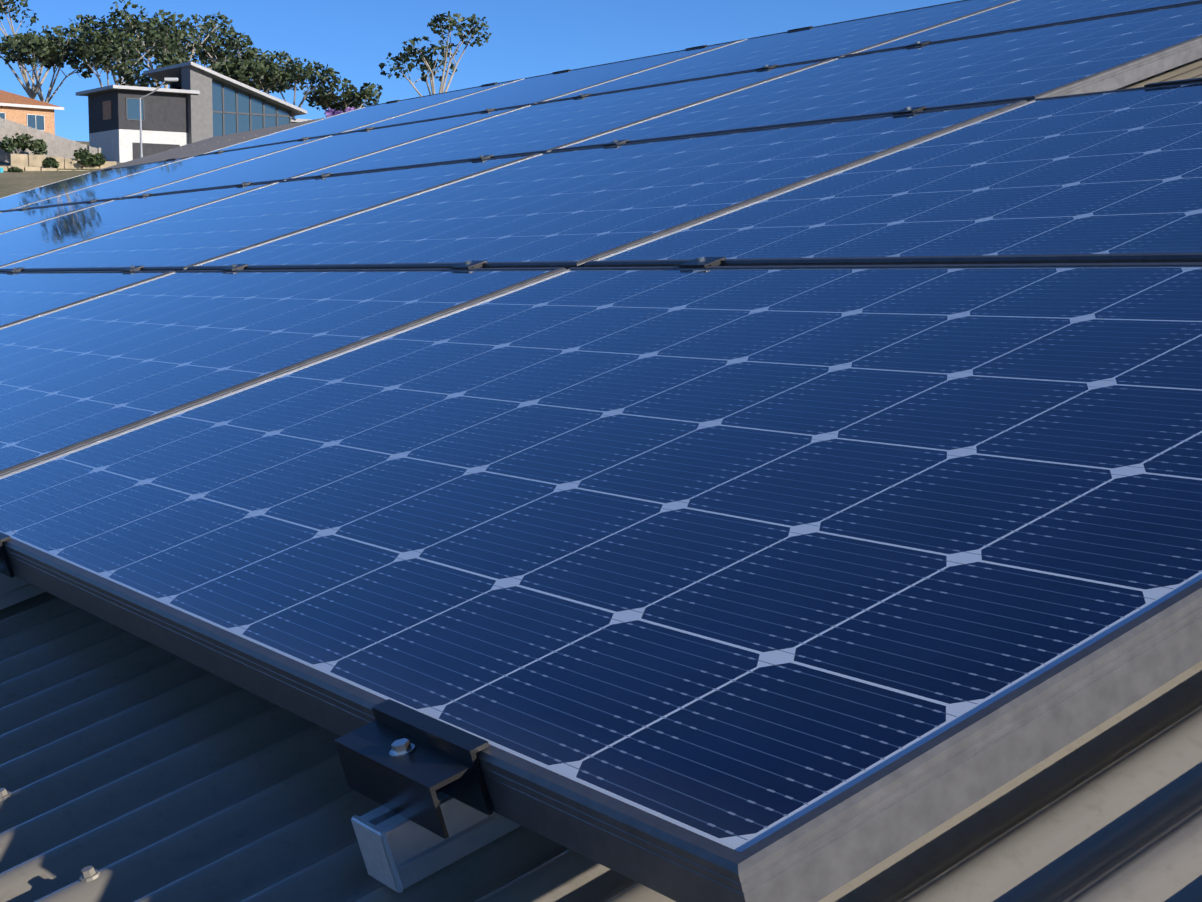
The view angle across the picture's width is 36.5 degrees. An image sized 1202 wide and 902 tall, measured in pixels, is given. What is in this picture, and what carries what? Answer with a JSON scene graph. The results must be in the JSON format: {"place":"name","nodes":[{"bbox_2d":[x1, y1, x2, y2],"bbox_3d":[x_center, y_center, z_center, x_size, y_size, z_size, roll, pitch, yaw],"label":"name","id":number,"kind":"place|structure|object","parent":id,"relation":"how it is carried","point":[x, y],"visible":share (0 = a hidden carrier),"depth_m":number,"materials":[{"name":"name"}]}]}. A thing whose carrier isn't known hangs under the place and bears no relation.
{"place":"outdoors","nodes":[
{"label":"outdoors","id":0,"kind":"place"},
{"bbox_2d":[0,140,123,197],"bbox_3d":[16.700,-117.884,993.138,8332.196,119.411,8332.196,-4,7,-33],"label":"ground","id":1,"kind":"structure","parent":0,"point":[11,183],"depth_m":115.27,"materials":[{"name":"brown soil"}]},
{"bbox_2d":[8,166,22,171],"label":"garden shrub","id":2,"kind":"object","parent":1,"relation":"on","point":[15,169],"visible":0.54,"depth_m":118.75,"materials":[{"name":"green plant"}]},
{"bbox_2d":[0,133,32,153],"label":"garden shrub","id":3,"kind":"object","parent":1,"relation":"on","point":[18,142],"visible":0.98,"depth_m":121.80,"materials":[{"name":"green plant"}]},
{"bbox_2d":[0,90,63,139],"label":"brick house","id":4,"kind":"structure","parent":1,"relation":"on","point":[30,112],"depth_m":157.65,"materials":[{"name":"brick"}]},
{"bbox_2d":[27,139,47,154],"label":"garden shrub","id":5,"kind":"object","parent":1,"relation":"on","point":[38,146],"visible":0.88,"depth_m":122.60,"materials":[{"name":"green plant"}]},
{"bbox_2d":[0,0,97,98],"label":"eucalypt tree","id":6,"kind":"object","parent":1,"relation":"on","point":[31,93],"visible":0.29,"depth_m":183.10,"materials":[{"name":"green plant"}]},
{"bbox_2d":[0,117,100,162],"bbox_3d":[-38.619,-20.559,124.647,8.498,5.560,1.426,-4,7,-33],"label":"paling fence","id":7,"kind":"object","parent":1,"relation":"on","point":[65,148],"visible":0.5,"depth_m":124.77,"materials":[{"name":"grey wood"}]},
{"bbox_2d":[42,157,59,167],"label":"garden shrub","id":8,"kind":"object","parent":1,"relation":"on","point":[49,162],"visible":1,"depth_m":120.64,"materials":[{"name":"green plant"}]},
{"bbox_2d":[0,24,106,102],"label":"eucalypt tree","id":9,"kind":"object","parent":1,"relation":"on","point":[45,51],"visible":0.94,"depth_m":172.66,"materials":[{"name":"green plant"}]},
{"bbox_2d":[0,154,115,170],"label":"sandstone retaining blocks","id":10,"kind":"structure","parent":1,"relation":"on","point":[26,162],"depth_m":121.89,"materials":[{"name":"beige stone"}]},
{"bbox_2d":[73,147,93,167],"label":"garden shrub","id":11,"kind":"object","parent":1,"relation":"on","point":[83,155],"visible":0.92,"depth_m":122.60,"materials":[{"name":"green plant"}]},
{"bbox_2d":[86,152,105,166],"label":"garden shrub","id":12,"kind":"object","parent":1,"relation":"on","point":[98,159],"visible":0.9,"depth_m":122.91,"materials":[{"name":"green plant"}]},
{"bbox_2d":[66,28,175,86],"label":"eucalypt tree","id":13,"kind":"object","parent":1,"relation":"on","point":[102,54],"visible":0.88,"depth_m":171.55,"materials":[{"name":"green plant"}]},
{"bbox_2d":[78,10,164,85],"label":"eucalypt tree","id":14,"kind":"object","parent":1,"relation":"on","point":[102,26],"visible":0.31,"depth_m":185.84,"materials":[{"name":"green plant"}]},
{"bbox_2d":[113,45,190,87],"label":"eucalypt tree","id":15,"kind":"object","parent":1,"relation":"on","point":[171,57],"visible":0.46,"depth_m":166.83,"materials":[{"name":"green plant"}]},
{"bbox_2d":[139,78,177,157],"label":"street lamp","id":16,"kind":"object","parent":1,"relation":"on","point":[140,117],"visible":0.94,"depth_m":122.35,"materials":[{"name":"grey metal"}]},
{"bbox_2d":[107,0,232,88],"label":"eucalypt tree","id":17,"kind":"object","parent":1,"relation":"on","point":[159,28],"visible":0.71,"depth_m":179.30,"materials":[{"name":"green plant"}]},
{"bbox_2d":[76,61,311,162],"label":"house","id":18,"kind":"structure","parent":1,"relation":"on","point":[195,102],"depth_m":131.86,"materials":[{"name":"grey paint"}]},
{"bbox_2d":[144,15,253,69],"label":"eucalypt tree","id":19,"kind":"object","parent":1,"relation":"on","point":[204,62],"visible":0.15,"depth_m":199.43,"materials":[{"name":"green plant"}]},
{"bbox_2d":[180,28,292,70],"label":"eucalypt tree","id":20,"kind":"object","parent":1,"relation":"on","point":[249,54],"visible":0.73,"depth_m":186.32,"materials":[{"name":"green plant"}]},
{"bbox_2d":[207,57,291,92],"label":"eucalypt tree","id":21,"kind":"object","parent":1,"relation":"on","point":[235,69],"visible":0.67,"depth_m":172.58,"materials":[{"name":"green plant"}]},
{"bbox_2d":[242,57,340,117],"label":"eucalypt tree","id":22,"kind":"object","parent":1,"relation":"on","point":[306,72],"visible":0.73,"depth_m":182.51,"materials":[{"name":"green plant"}]},
{"bbox_2d":[324,106,354,116],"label":"jacaranda tree","id":23,"kind":"object","parent":1,"relation":"on","point":[329,112],"visible":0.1,"depth_m":169.44,"materials":[{"name":"purple plant"}]},
{"bbox_2d":[303,78,382,112],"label":"eucalypt tree","id":24,"kind":"object","parent":1,"relation":"on","point":[326,99],"visible":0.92,"depth_m":194.14,"materials":[{"name":"green plant"}]},
{"bbox_2d":[379,11,491,96],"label":"tree","id":25,"kind":"object","parent":1,"relation":"on","point":[428,65],"visible":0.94,"depth_m":175.54,"materials":[{"name":"green plant"}]},
{"bbox_2d":[0,0,960,141],"label":"sky","id":26,"kind":"structure","parent":0,"point":[528,38],"materials":[{"name":"blue"}]},
{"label":"house","id":27,"kind":"structure","parent":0},
{"bbox_2d":[0,0,1201,901],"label":"solar panel roof","id":28,"kind":"structure","parent":27,"relation":"on","point":[762,468],"depth_m":1.63,"materials":[{"name":"blue"}]}
]}

